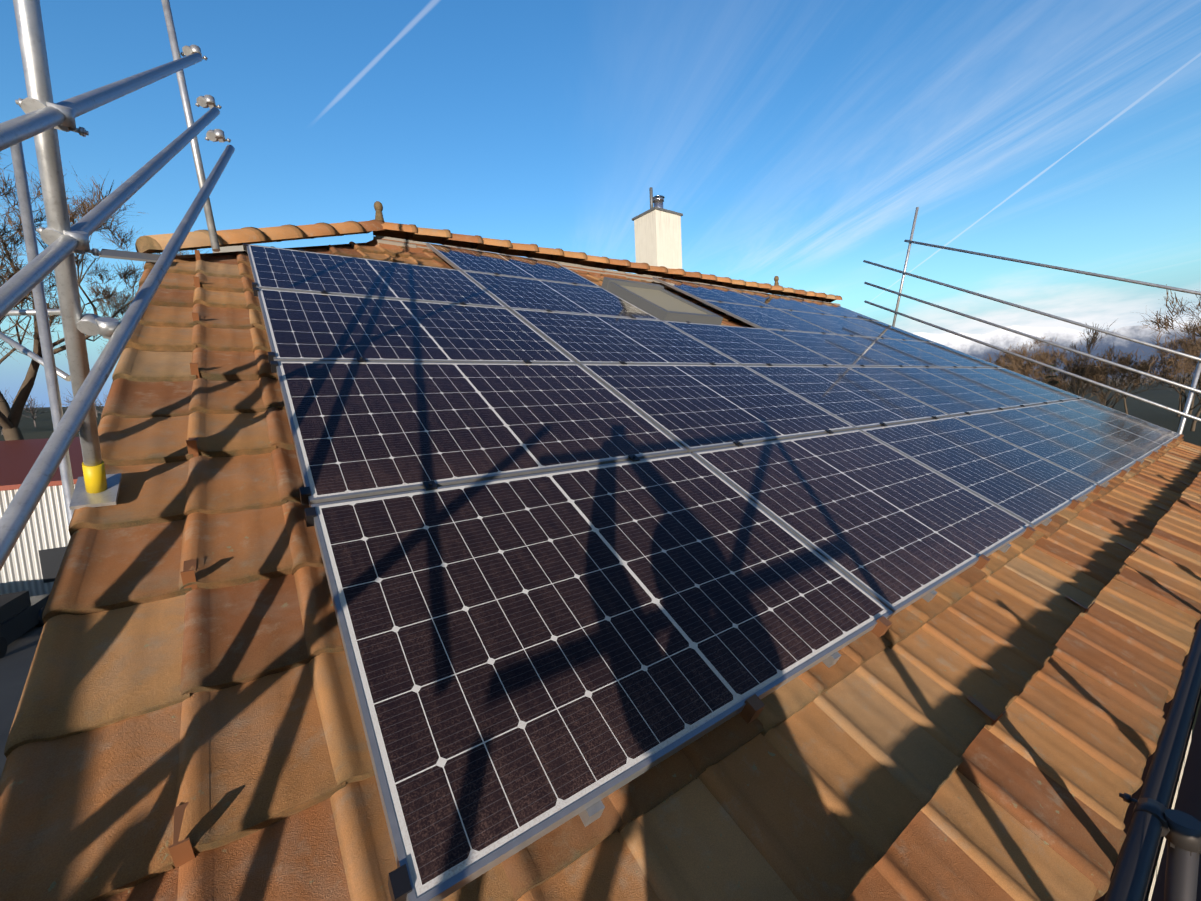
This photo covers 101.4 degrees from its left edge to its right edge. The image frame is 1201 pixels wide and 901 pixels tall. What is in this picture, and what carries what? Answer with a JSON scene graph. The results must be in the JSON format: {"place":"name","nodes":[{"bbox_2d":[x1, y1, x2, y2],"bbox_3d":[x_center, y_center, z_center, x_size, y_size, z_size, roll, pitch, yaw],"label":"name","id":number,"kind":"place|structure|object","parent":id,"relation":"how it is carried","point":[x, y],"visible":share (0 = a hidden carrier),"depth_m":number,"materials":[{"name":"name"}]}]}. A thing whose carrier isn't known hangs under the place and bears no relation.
{"place":"outdoors","nodes":[
{"label":"outdoors","id":0,"kind":"place"},
{"bbox_2d":[0,625,43,777],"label":"ground","id":1,"kind":"structure","parent":0,"point":[16,660],"depth_m":13.76,"materials":[{"name":"grey"}]},
{"bbox_2d":[0,590,49,657],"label":"parked cars","id":2,"kind":"object","parent":1,"relation":"on","point":[21,612],"visible":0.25,"depth_m":16.05,"materials":[{"name":"grey paint"}]},
{"bbox_2d":[0,391,1091,440],"bbox_3d":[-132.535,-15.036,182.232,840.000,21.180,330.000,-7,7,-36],"label":"neighbouring roof","id":3,"kind":"structure","parent":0,"point":[43,429],"depth_m":135.22,"materials":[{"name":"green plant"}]},
{"bbox_2d":[0,0,1200,407],"label":"sky","id":4,"kind":"structure","parent":0,"point":[798,142],"materials":[{"name":"blue"}]},
{"bbox_2d":[912,324,1200,381],"bbox_3d":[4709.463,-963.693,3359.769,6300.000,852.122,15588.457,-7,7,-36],"label":"clouds","id":5,"kind":"structure","parent":0,"point":[1003,338],"depth_m":6462.96,"materials":[{"name":"white"}]},
{"bbox_2d":[1062,376,1200,738],"bbox_3d":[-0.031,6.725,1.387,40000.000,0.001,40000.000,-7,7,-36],"label":"ground","id":6,"kind":"structure","parent":0,"point":[1156,415],"depth_m":113.80,"materials":[{"name":"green plant"}]},
{"bbox_2d":[0,437,83,596],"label":"neighbour shed","id":7,"kind":"structure","parent":6,"relation":"on","point":[32,564],"depth_m":19.04,"materials":[{"name":"white metal"}]},
{"bbox_2d":[10,142,74,537],"bbox_3d":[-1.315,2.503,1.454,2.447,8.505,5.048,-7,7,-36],"label":"scaffold pole","id":8,"kind":"object","parent":6,"relation":"on","point":[26,213],"depth_m":2.89,"materials":[{"name":"metal"}]},
{"bbox_2d":[0,0,234,570],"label":"scaffolding","id":9,"kind":"object","parent":8,"relation":"attached to","point":[44,118],"visible":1,"depth_m":1.29,"materials":[{"name":"metal"}]},
{"bbox_2d":[0,373,1193,434],"bbox_3d":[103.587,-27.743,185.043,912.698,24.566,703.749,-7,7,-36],"label":"distant woodland trees","id":10,"kind":"object","parent":6,"relation":"on","point":[34,418],"visible":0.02,"depth_m":172.04,"materials":[{"name":"brown plant"}]},
{"bbox_2d":[0,153,1200,440],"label":"bare trees","id":11,"kind":"object","parent":6,"relation":"on","point":[1094,371],"depth_m":30.91,"materials":[{"name":"brown plant"}]},
{"bbox_2d":[213,245,1191,900],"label":"house walls","id":12,"kind":"structure","parent":6,"relation":"on","point":[227,249],"depth_m":5.37,"materials":[{"name":"beige"}]},
{"bbox_2d":[175,238,666,285],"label":"roof slab","id":13,"kind":"structure","parent":12,"relation":"on","point":[230,258],"depth_m":5.16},
{"bbox_2d":[0,241,1200,900],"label":"roof tiles","id":14,"kind":"object","parent":13,"relation":"on","point":[892,763],"visible":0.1,"depth_m":1.33,"materials":[{"name":"brown ceramic"}]},
{"bbox_2d":[373,235,840,305],"bbox_3d":[1.475,-2.862,8.518,10.024,0.143,0.257,-7,7,-36],"label":"roof ridge mortar","id":15,"kind":"object","parent":14,"relation":"on","point":[424,243],"visible":0.12,"depth_m":7.09,"materials":[{"name":"grey concrete"}]},
{"bbox_2d":[135,201,841,302],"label":"roof ridge tiles","id":16,"kind":"object","parent":15,"relation":"on","point":[200,239],"visible":0.98,"depth_m":6.00,"materials":[{"name":"brown ceramic"}]},
{"bbox_2d":[600,277,722,324],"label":"roof window","id":17,"kind":"structure","parent":14,"relation":"in","point":[658,301],"depth_m":6.07,"materials":[{"name":"grey glass"}]},
{"bbox_2d":[168,250,1192,867],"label":"roof snow hooks","id":18,"kind":"object","parent":14,"relation":"on","point":[182,852],"visible":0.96,"depth_m":1.35,"materials":[{"name":"metal"}]},
{"bbox_2d":[632,187,682,278],"bbox_3d":[1.036,-3.493,8.778,0.700,2.180,0.660,-7,7,-36],"label":"chimney","id":19,"kind":"object","parent":13,"relation":"on","point":[657,228],"visible":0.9,"depth_m":8.54,"materials":[{"name":"white"}]},
{"bbox_2d":[243,243,1183,900],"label":"panel clamps","id":20,"kind":"object","parent":13,"relation":"on","point":[399,885],"visible":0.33,"depth_m":1.61,"materials":[{"name":"silver metal"}]},
{"bbox_2d":[246,243,1179,900],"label":"pv frames","id":21,"kind":"structure","parent":20,"relation":"on","point":[464,877],"depth_m":2.00,"materials":[{"name":"silver metal"}]},
{"bbox_2d":[248,243,1179,897],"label":"solar panels","id":22,"kind":"object","parent":21,"relation":"in","point":[532,651],"visible":1,"depth_m":2.11,"materials":[{"name":"glass"}]},
{"bbox_2d":[1044,365,1061,388],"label":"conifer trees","id":23,"kind":"object","parent":6,"relation":"on","point":[1053,377],"visible":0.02,"depth_m":38.87,"materials":[{"name":"green plant"}]},
{"bbox_2d":[1095,618,1200,900],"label":"gutter","id":24,"kind":"object","parent":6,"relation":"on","point":[1152,819],"visible":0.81,"depth_m":1.25,"materials":[{"name":"grey steel"}]},
{"bbox_2d":[863,207,1200,433],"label":"scaffold rails","id":25,"kind":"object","parent":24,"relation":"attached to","point":[1192,389],"depth_m":8.56,"materials":[{"name":"metal"}]}
]}

